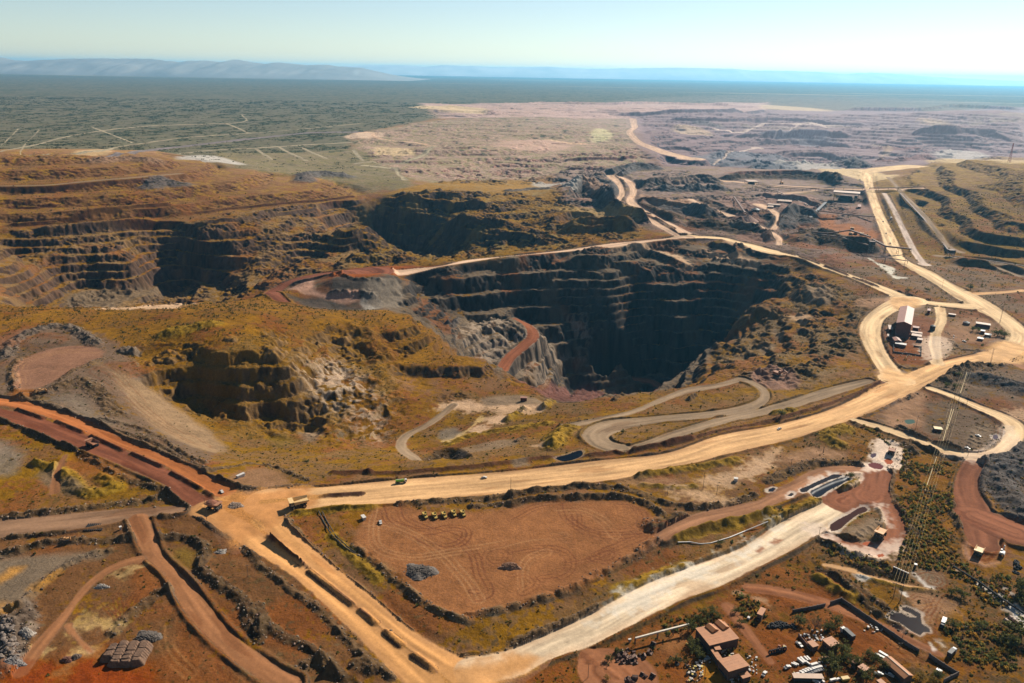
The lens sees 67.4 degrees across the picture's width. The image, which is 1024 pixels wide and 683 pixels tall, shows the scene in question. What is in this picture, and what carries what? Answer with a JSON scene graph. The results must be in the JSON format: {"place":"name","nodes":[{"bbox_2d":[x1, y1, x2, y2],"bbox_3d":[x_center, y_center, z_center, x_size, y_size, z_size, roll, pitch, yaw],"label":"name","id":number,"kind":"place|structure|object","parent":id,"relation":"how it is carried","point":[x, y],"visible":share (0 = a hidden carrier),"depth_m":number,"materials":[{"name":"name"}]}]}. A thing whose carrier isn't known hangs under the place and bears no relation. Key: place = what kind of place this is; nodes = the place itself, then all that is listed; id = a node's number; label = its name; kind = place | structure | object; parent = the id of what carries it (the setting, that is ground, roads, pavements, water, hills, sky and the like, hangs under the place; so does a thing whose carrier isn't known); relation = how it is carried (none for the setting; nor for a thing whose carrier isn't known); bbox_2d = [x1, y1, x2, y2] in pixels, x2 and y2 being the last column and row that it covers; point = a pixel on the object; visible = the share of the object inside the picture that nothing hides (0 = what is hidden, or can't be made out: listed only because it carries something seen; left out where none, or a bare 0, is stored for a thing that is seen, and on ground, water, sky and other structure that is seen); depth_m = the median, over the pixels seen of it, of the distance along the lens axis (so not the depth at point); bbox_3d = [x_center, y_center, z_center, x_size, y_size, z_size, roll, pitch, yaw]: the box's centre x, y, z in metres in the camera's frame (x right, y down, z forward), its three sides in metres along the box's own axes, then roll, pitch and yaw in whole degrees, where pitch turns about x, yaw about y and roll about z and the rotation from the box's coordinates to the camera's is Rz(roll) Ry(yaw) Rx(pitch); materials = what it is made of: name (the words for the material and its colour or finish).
{"place":"outdoors","nodes":[
{"label":"outdoors","id":0,"kind":"place"},
{"bbox_2d":[49,454,68,494],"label":"haul road","id":1,"kind":"structure","parent":0,"point":[55,486],"depth_m":646.28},
{"bbox_2d":[63,622,93,652],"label":"haul road","id":2,"kind":"structure","parent":0,"point":[70,628],"depth_m":476.91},
{"bbox_2d":[12,555,146,676],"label":"haul road","id":3,"kind":"structure","parent":0,"point":[38,647],"depth_m":485.60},
{"bbox_2d":[0,502,187,537],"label":"haul road","id":4,"kind":"structure","parent":0,"point":[32,524],"depth_m":590.75,"materials":[{"name":"soil"}]},
{"bbox_2d":[10,173,183,185],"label":"haul road","id":5,"kind":"structure","parent":0,"point":[96,180],"depth_m":1886.28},
{"bbox_2d":[0,408,214,505],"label":"haul road","id":6,"kind":"structure","parent":0,"point":[190,495],"depth_m":685.73,"materials":[{"name":"soil"}]},
{"bbox_2d":[84,437,99,447],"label":"haul truck","id":7,"kind":"object","parent":6,"relation":"on","point":[92,442],"visible":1,"depth_m":697.32,"materials":[{"name":"metal"}]},
{"bbox_2d":[0,396,236,496],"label":"haul road","id":8,"kind":"structure","parent":0,"point":[215,485],"depth_m":704.71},
{"bbox_2d":[0,115,247,151],"bbox_3d":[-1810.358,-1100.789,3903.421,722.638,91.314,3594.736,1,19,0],"label":"track","id":9,"kind":"structure","parent":0,"point":[118,128],"depth_m":4123.27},
{"bbox_2d":[29,124,351,155],"bbox_3d":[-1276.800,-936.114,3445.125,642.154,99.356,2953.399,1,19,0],"label":"track","id":10,"kind":"structure","parent":0,"point":[83,152],"depth_m":3148.52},
{"bbox_2d":[0,57,427,80],"bbox_3d":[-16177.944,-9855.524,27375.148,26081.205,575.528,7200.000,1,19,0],"label":"hills","id":11,"kind":"structure","parent":0,"point":[158,68],"depth_m":25224.66,"materials":[{"name":"blue"}]},
{"bbox_2d":[129,513,301,682],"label":"haul road","id":12,"kind":"structure","parent":0,"point":[203,615],"depth_m":494.53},
{"bbox_2d":[106,131,356,156],"bbox_3d":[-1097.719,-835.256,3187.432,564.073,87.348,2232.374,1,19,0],"label":"track","id":13,"kind":"structure","parent":0,"point":[116,154],"depth_m":3437.19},
{"bbox_2d":[182,141,359,153],"bbox_3d":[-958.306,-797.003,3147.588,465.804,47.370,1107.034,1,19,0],"label":"track","id":14,"kind":"structure","parent":0,"point":[268,147],"depth_m":3333.99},
{"bbox_2d":[189,501,444,682],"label":"haul road","id":15,"kind":"structure","parent":0,"point":[402,665],"depth_m":511.22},
{"bbox_2d":[203,499,222,511],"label":"haul truck","id":16,"kind":"object","parent":15,"relation":"on","point":[216,505],"visible":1,"depth_m":603.97,"materials":[{"name":"metal"}]},
{"bbox_2d":[264,266,394,301],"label":"haul road","id":17,"kind":"structure","parent":0,"point":[276,295],"depth_m":1413.56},
{"bbox_2d":[253,509,496,682],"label":"haul road","id":18,"kind":"structure","parent":0,"point":[277,526],"depth_m":520.00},
{"bbox_2d":[361,165,407,179],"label":"track","id":19,"kind":"structure","parent":0,"point":[397,170],"depth_m":2645.03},
{"bbox_2d":[354,146,436,164],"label":"track","id":20,"kind":"structure","parent":0,"point":[426,152],"depth_m":3029.84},
{"bbox_2d":[358,132,432,145],"bbox_3d":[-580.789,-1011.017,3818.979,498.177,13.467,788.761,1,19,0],"label":"track","id":21,"kind":"structure","parent":0,"point":[375,136],"depth_m":3859.77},
{"bbox_2d":[396,403,457,460],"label":"haul road","id":22,"kind":"structure","parent":0,"point":[401,444],"depth_m":850.06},
{"bbox_2d":[0,74,1023,682],"bbox_3d":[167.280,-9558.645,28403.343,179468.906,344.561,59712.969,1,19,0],"label":"ground","id":23,"kind":"structure","parent":0,"point":[672,316],"depth_m":1077.75,"materials":[{"name":"soil"}]},
{"bbox_2d":[4,655,26,668],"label":"rock heap","id":24,"kind":"object","parent":23,"relation":"on","point":[18,661],"visible":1,"depth_m":451.65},
{"bbox_2d":[18,627,36,639],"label":"rock heap","id":25,"kind":"object","parent":23,"relation":"on","point":[26,632],"visible":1,"depth_m":473.02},
{"bbox_2d":[100,640,153,667],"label":"block stack","id":26,"kind":"object","parent":23,"relation":"on","point":[127,654],"visible":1,"depth_m":458.14,"materials":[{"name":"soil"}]},
{"bbox_2d":[135,630,162,643],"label":"rock heap","id":27,"kind":"object","parent":23,"relation":"on","point":[149,636],"visible":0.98,"depth_m":474.61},
{"bbox_2d":[228,502,243,508],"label":"rock heap","id":28,"kind":"object","parent":23,"relation":"on","point":[232,505],"visible":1,"depth_m":610.43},
{"bbox_2d":[0,96,778,180],"bbox_3d":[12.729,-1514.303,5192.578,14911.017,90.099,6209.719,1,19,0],"label":"bushland","id":29,"kind":"structure","parent":23,"relation":"on","point":[151,117],"depth_m":4966.35,"materials":[{"name":"green plant"}]},
{"bbox_2d":[405,563,438,580],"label":"rock heap","id":30,"kind":"object","parent":23,"relation":"on","point":[414,572],"visible":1,"depth_m":535.03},
{"bbox_2d":[498,562,521,569],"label":"rock heap","id":31,"kind":"object","parent":23,"relation":"on","point":[509,566],"visible":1,"depth_m":543.09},
{"bbox_2d":[0,327,1023,682],"bbox_3d":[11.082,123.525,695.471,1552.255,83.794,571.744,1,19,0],"label":"scrub","id":32,"kind":"object","parent":23,"relation":"on","point":[544,491],"visible":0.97,"depth_m":658.08,"materials":[{"name":"green plant"}]},
{"bbox_2d":[0,323,1023,682],"bbox_3d":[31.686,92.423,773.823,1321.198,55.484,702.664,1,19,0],"label":"rubble","id":33,"kind":"object","parent":23,"relation":"on","point":[436,501],"visible":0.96,"depth_m":616.21,"materials":[{"name":"stone"}]},
{"bbox_2d":[0,166,1023,390],"bbox_3d":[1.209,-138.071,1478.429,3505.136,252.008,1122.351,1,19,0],"label":"scrub","id":34,"kind":"object","parent":23,"relation":"on","point":[193,307],"visible":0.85,"depth_m":1155.40,"materials":[{"name":"green plant"}]},
{"bbox_2d":[634,623,688,645],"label":"pipe gantry","id":35,"kind":"object","parent":23,"relation":"on","point":[660,631],"visible":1,"depth_m":488.52,"materials":[{"name":"metal"}]},
{"bbox_2d":[683,618,697,632],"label":"tree","id":36,"kind":"object","parent":23,"relation":"on","point":[693,626],"visible":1,"depth_m":494.44,"materials":[{"name":"green plant"}]},
{"bbox_2d":[687,635,702,651],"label":"tree","id":37,"kind":"object","parent":23,"relation":"on","point":[691,643],"visible":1,"depth_m":480.06,"materials":[{"name":"green plant"}]},
{"bbox_2d":[690,647,709,658],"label":"tree","id":38,"kind":"object","parent":23,"relation":"on","point":[699,652],"visible":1,"depth_m":473.15,"materials":[{"name":"green plant"}]},
{"bbox_2d":[710,648,721,665],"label":"annex","id":39,"kind":"object","parent":23,"relation":"on","point":[715,655],"visible":0.94,"depth_m":471.13,"materials":[{"name":"metal"}]},
{"bbox_2d":[695,619,738,653],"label":"workshop","id":40,"kind":"structure","parent":23,"relation":"on","point":[721,634],"depth_m":483.54,"materials":[{"name":"metal"}]},
{"bbox_2d":[678,521,767,543],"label":"pale pipe","id":41,"kind":"object","parent":23,"relation":"on","point":[724,538],"visible":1,"depth_m":587.73,"materials":[{"name":"white paint"}]},
{"bbox_2d":[718,653,749,680],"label":"workshop","id":42,"kind":"structure","parent":23,"relation":"on","point":[732,666],"depth_m":460.25,"materials":[{"name":"metal"}]},
{"bbox_2d":[739,671,750,682],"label":"shed","id":43,"kind":"structure","parent":23,"relation":"on","point":[745,676],"depth_m":456.80,"materials":[{"name":"metal"}]},
{"bbox_2d":[743,214,758,222],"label":"ore cone","id":44,"kind":"object","parent":23,"relation":"on","point":[748,218],"visible":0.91,"depth_m":1902.24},
{"bbox_2d":[757,607,765,621],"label":"shed","id":45,"kind":"structure","parent":23,"relation":"on","point":[760,613],"depth_m":507.85,"materials":[{"name":"metal"}]},
{"bbox_2d":[788,612,807,624],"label":"tree","id":46,"kind":"object","parent":23,"relation":"on","point":[800,619],"visible":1,"depth_m":503.26,"materials":[{"name":"green plant"}]},
{"bbox_2d":[792,673,823,681],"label":"carport","id":47,"kind":"object","parent":23,"relation":"on","point":[802,677],"visible":1,"depth_m":458.01,"materials":[{"name":"metal"}]},
{"bbox_2d":[792,603,825,612],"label":"boundary wall","id":48,"kind":"structure","parent":23,"relation":"on","point":[809,607],"depth_m":517.87,"materials":[{"name":"concrete"}]},
{"bbox_2d":[807,640,818,651],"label":"house","id":49,"kind":"structure","parent":23,"relation":"on","point":[812,645],"depth_m":481.88,"materials":[{"name":"metal"}]},
{"bbox_2d":[805,615,823,629],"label":"tree","id":50,"kind":"object","parent":23,"relation":"on","point":[817,623],"visible":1,"depth_m":498.05,"materials":[{"name":"green plant"}]},
{"bbox_2d":[822,636,838,651],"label":"house","id":51,"kind":"structure","parent":23,"relation":"on","point":[827,642],"depth_m":483.53,"materials":[{"name":"metal"}]},
{"bbox_2d":[798,229,870,246],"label":"conveyor","id":52,"kind":"object","parent":23,"relation":"on","point":[862,234],"visible":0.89,"depth_m":1607.20,"materials":[{"name":"metal"}]},
{"bbox_2d":[825,644,845,667],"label":"tree","id":53,"kind":"object","parent":23,"relation":"on","point":[837,659],"visible":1,"depth_m":469.30,"materials":[{"name":"green plant"}]},
{"bbox_2d":[828,609,842,626],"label":"tree","id":54,"kind":"object","parent":23,"relation":"on","point":[837,618],"visible":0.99,"depth_m":503.46,"materials":[{"name":"green plant"}]},
{"bbox_2d":[663,425,1017,670],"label":"thicket","id":55,"kind":"object","parent":23,"relation":"on","point":[909,474],"visible":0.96,"depth_m":565.26,"materials":[{"name":"green plant"}]},
{"bbox_2d":[832,638,852,653],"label":"tree","id":56,"kind":"object","parent":23,"relation":"on","point":[846,648],"visible":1,"depth_m":478.73,"materials":[{"name":"green plant"}]},
{"bbox_2d":[833,190,859,201],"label":"loading canopy","id":57,"kind":"object","parent":23,"relation":"on","point":[845,198],"visible":1,"depth_m":2224.49,"materials":[{"name":"metal"}]},
{"bbox_2d":[840,626,855,640],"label":"box truck","id":58,"kind":"object","parent":23,"relation":"on","point":[849,634],"visible":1,"depth_m":492.12,"materials":[{"name":"metal"}]},
{"bbox_2d":[859,666,872,681],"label":"tree","id":59,"kind":"object","parent":23,"relation":"on","point":[864,672],"visible":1,"depth_m":458.99,"materials":[{"name":"green plant"}]},
{"bbox_2d":[861,647,874,661],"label":"tree","id":60,"kind":"object","parent":23,"relation":"on","point":[867,652],"visible":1,"depth_m":476.37,"materials":[{"name":"green plant"}]},
{"bbox_2d":[830,597,919,651],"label":"boundary wall","id":61,"kind":"structure","parent":23,"relation":"on","point":[878,624],"depth_m":505.54,"materials":[{"name":"concrete"}]},
{"bbox_2d":[874,525,887,539],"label":"haul truck","id":62,"kind":"object","parent":23,"relation":"on","point":[880,533],"visible":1,"depth_m":591.30,"materials":[{"name":"metal"}]},
{"bbox_2d":[870,238,911,253],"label":"conveyor","id":63,"kind":"object","parent":23,"relation":"on","point":[885,246],"visible":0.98,"depth_m":1518.16,"materials":[{"name":"metal"}]},
{"bbox_2d":[882,656,913,682],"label":"long shed","id":64,"kind":"structure","parent":23,"relation":"on","point":[901,673],"depth_m":462.02,"materials":[{"name":"metal"}]},
{"bbox_2d":[894,305,913,338],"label":"plant building","id":65,"kind":"structure","parent":23,"relation":"on","point":[904,321],"depth_m":1039.42,"materials":[{"name":"metal"}]},
{"bbox_2d":[928,653,958,682],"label":"boundary wall","id":66,"kind":"structure","parent":23,"relation":"on","point":[944,665],"depth_m":469.42,"materials":[{"name":"concrete"}]},
{"bbox_2d":[954,586,971,597],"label":"tree","id":67,"kind":"object","parent":23,"relation":"on","point":[962,593],"visible":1,"depth_m":531.85,"materials":[{"name":"green plant"}]},
{"bbox_2d":[973,545,985,556],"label":"haul truck","id":68,"kind":"object","parent":23,"relation":"on","point":[979,551],"visible":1,"depth_m":574.75,"materials":[{"name":"metal"}]},
{"bbox_2d":[975,322,990,328],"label":"shed","id":69,"kind":"structure","parent":23,"relation":"on","point":[983,325],"depth_m":1088.32,"materials":[{"name":"metal"}]},
{"bbox_2d":[952,565,1023,613],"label":"pipeline","id":70,"kind":"object","parent":23,"relation":"on","point":[993,592],"visible":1,"depth_m":537.54,"materials":[{"name":"metal"}]},
{"bbox_2d":[997,629,1021,645],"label":"tree","id":71,"kind":"object","parent":23,"relation":"on","point":[1014,640],"visible":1,"depth_m":488.65,"materials":[{"name":"green plant"}]},
{"bbox_2d":[1002,613,1023,637],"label":"tree","id":72,"kind":"object","parent":23,"relation":"on","point":[1018,628],"visible":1,"depth_m":496.02,"materials":[{"name":"green plant"}]},
{"bbox_2d":[1011,576,1023,594],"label":"tree","id":73,"kind":"object","parent":23,"relation":"on","point":[1020,581],"visible":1,"depth_m":533.75,"materials":[{"name":"green plant"}]},
{"bbox_2d":[1015,586,1023,606],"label":"tree","id":74,"kind":"object","parent":23,"relation":"on","point":[1021,596],"visible":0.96,"depth_m":526.76,"materials":[{"name":"green plant"}]},
{"bbox_2d":[0,0,1023,80],"label":"sky","id":75,"kind":"structure","parent":0,"point":[964,39],"materials":[{"name":"blue"}]},
{"bbox_2d":[498,318,539,370],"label":"haul road","id":76,"kind":"structure","parent":0,"point":[512,355],"depth_m":1283.92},
{"bbox_2d":[392,236,695,274],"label":"haul road","id":77,"kind":"structure","parent":0,"point":[408,271],"depth_m":1477.40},
{"bbox_2d":[557,450,582,461],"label":"water","id":78,"kind":"structure","parent":0,"point":[572,456],"depth_m":707.12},
{"bbox_2d":[578,648,658,682],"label":"dirt yard","id":79,"kind":"structure","parent":0,"point":[595,661],"depth_m":464.82,"materials":[{"name":"soil"}]},
{"bbox_2d":[243,351,1010,514],"bbox_3d":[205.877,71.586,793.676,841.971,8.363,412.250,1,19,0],"label":"haul road","id":80,"kind":"structure","parent":0,"point":[385,492],"depth_m":676.44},
{"bbox_2d":[287,495,308,509],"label":"haul truck","id":81,"kind":"object","parent":80,"relation":"on","point":[303,500],"visible":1,"depth_m":610.65,"materials":[{"name":"metal"}]},
{"bbox_2d":[607,174,680,235],"bbox_3d":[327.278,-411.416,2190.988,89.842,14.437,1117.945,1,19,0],"label":"haul road","id":82,"kind":"structure","parent":0,"point":[617,181],"depth_m":2226.92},
{"bbox_2d":[632,376,660,386],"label":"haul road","id":83,"kind":"structure","parent":0,"point":[648,380],"depth_m":1439.69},
{"bbox_2d":[454,487,848,682],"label":"haul road","id":84,"kind":"structure","parent":0,"point":[776,540],"depth_m":524.48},
{"bbox_2d":[616,172,692,234],"bbox_3d":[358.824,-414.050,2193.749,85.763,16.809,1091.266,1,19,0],"label":"haul road","id":85,"kind":"structure","parent":0,"point":[630,200],"depth_m":2106.14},
{"bbox_2d":[567,377,744,425],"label":"haul road","id":86,"kind":"structure","parent":0,"point":[674,395],"depth_m":875.05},
{"bbox_2d":[627,118,705,159],"bbox_3d":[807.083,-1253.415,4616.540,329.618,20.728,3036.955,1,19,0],"label":"haul road","id":87,"kind":"structure","parent":0,"point":[630,133],"depth_m":3820.21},
{"bbox_2d":[583,377,769,450],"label":"haul road","id":88,"kind":"structure","parent":0,"point":[597,435],"depth_m":797.80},
{"bbox_2d":[342,65,1023,85],"bbox_3d":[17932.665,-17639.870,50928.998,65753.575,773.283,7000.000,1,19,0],"label":"hills","id":89,"kind":"structure","parent":0,"point":[712,74],"depth_m":48942.91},
{"bbox_2d":[689,199,782,244],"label":"haul road","id":90,"kind":"structure","parent":0,"point":[778,238],"depth_m":1848.41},
{"bbox_2d":[714,147,764,164],"bbox_3d":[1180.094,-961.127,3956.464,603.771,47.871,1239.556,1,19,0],"label":"track","id":91,"kind":"structure","parent":0,"point":[726,154],"depth_m":3927.26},
{"bbox_2d":[722,602,774,663],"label":"haul road","id":92,"kind":"structure","parent":0,"point":[746,630],"depth_m":498.04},
{"bbox_2d":[629,379,873,447],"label":"haul road","id":93,"kind":"structure","parent":0,"point":[814,396],"depth_m":816.71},
{"bbox_2d":[654,464,870,539],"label":"haul road","id":94,"kind":"structure","parent":0,"point":[775,496],"depth_m":633.95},
{"bbox_2d":[754,203,781,229],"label":"haul road","id":95,"kind":"structure","parent":0,"point":[777,214],"depth_m":2016.61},
{"bbox_2d":[712,122,845,132],"bbox_3d":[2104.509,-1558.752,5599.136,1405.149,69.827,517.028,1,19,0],"label":"track","id":96,"kind":"structure","parent":0,"point":[806,123],"depth_m":5713.71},
{"bbox_2d":[800,474,842,491],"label":"water","id":97,"kind":"structure","parent":0,"point":[814,484],"depth_m":669.16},
{"bbox_2d":[720,178,923,190],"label":"haul road","id":98,"kind":"structure","parent":0,"point":[727,180],"depth_m":2427.35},
{"bbox_2d":[671,233,983,309],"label":"haul road","id":99,"kind":"structure","parent":0,"point":[882,288],"depth_m":1354.64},
{"bbox_2d":[810,476,849,496],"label":"water","id":100,"kind":"structure","parent":0,"point":[823,489],"depth_m":663.88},
{"bbox_2d":[743,584,944,656],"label":"haul road","id":101,"kind":"structure","parent":0,"point":[798,595],"depth_m":525.77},
{"bbox_2d":[830,506,867,530],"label":"water","id":102,"kind":"structure","parent":0,"point":[839,523],"depth_m":619.31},
{"bbox_2d":[821,487,905,555],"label":"haul road","id":103,"kind":"structure","parent":0,"point":[840,499],"depth_m":607.93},
{"bbox_2d":[848,466,892,507],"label":"haul road","id":104,"kind":"structure","parent":0,"point":[871,489],"depth_m":660.92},
{"bbox_2d":[823,563,929,588],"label":"haul road","id":105,"kind":"structure","parent":0,"point":[861,571],"depth_m":555.64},
{"bbox_2d":[869,462,883,468],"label":"water","id":106,"kind":"structure","parent":0,"point":[875,465],"depth_m":699.67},
{"bbox_2d":[858,165,927,171],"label":"haul road","id":107,"kind":"structure","parent":0,"point":[888,168],"depth_m":2933.74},
{"bbox_2d":[860,294,929,385],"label":"haul road","id":108,"kind":"structure","parent":0,"point":[891,372],"depth_m":1049.27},
{"bbox_2d":[883,193,930,265],"bbox_3d":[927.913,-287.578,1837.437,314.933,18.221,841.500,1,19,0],"label":"haul road","id":109,"kind":"structure","parent":0,"point":[915,251],"depth_m":1703.25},
{"bbox_2d":[890,606,930,634],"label":"water","id":110,"kind":"structure","parent":0,"point":[916,625],"depth_m":510.97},
{"bbox_2d":[886,177,965,252],"bbox_3d":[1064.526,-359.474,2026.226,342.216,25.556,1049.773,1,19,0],"label":"haul road","id":111,"kind":"structure","parent":0,"point":[932,225],"depth_m":1800.86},
{"bbox_2d":[850,386,1023,460],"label":"haul road","id":112,"kind":"structure","parent":0,"point":[1012,437],"depth_m":759.51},
{"bbox_2d":[929,305,946,365],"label":"haul road","id":113,"kind":"structure","parent":0,"point":[935,337],"depth_m":1042.75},
{"bbox_2d":[862,172,1023,357],"bbox_3d":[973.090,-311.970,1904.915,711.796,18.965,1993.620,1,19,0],"label":"haul road","id":114,"kind":"structure","parent":0,"point":[1012,346],"depth_m":1263.99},
{"bbox_2d":[954,456,1000,550],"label":"haul road","id":115,"kind":"structure","parent":0,"point":[966,490],"depth_m":650.76,"materials":[{"name":"soil"}]},
{"bbox_2d":[954,506,1023,545],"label":"haul road","id":116,"kind":"structure","parent":0,"point":[1008,528],"depth_m":615.55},
{"bbox_2d":[972,289,1023,294],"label":"haul road","id":117,"kind":"structure","parent":0,"point":[997,292],"depth_m":1261.35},
{"bbox_2d":[999,359,1023,368],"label":"haul road","id":118,"kind":"structure","parent":0,"point":[1019,365],"depth_m":947.70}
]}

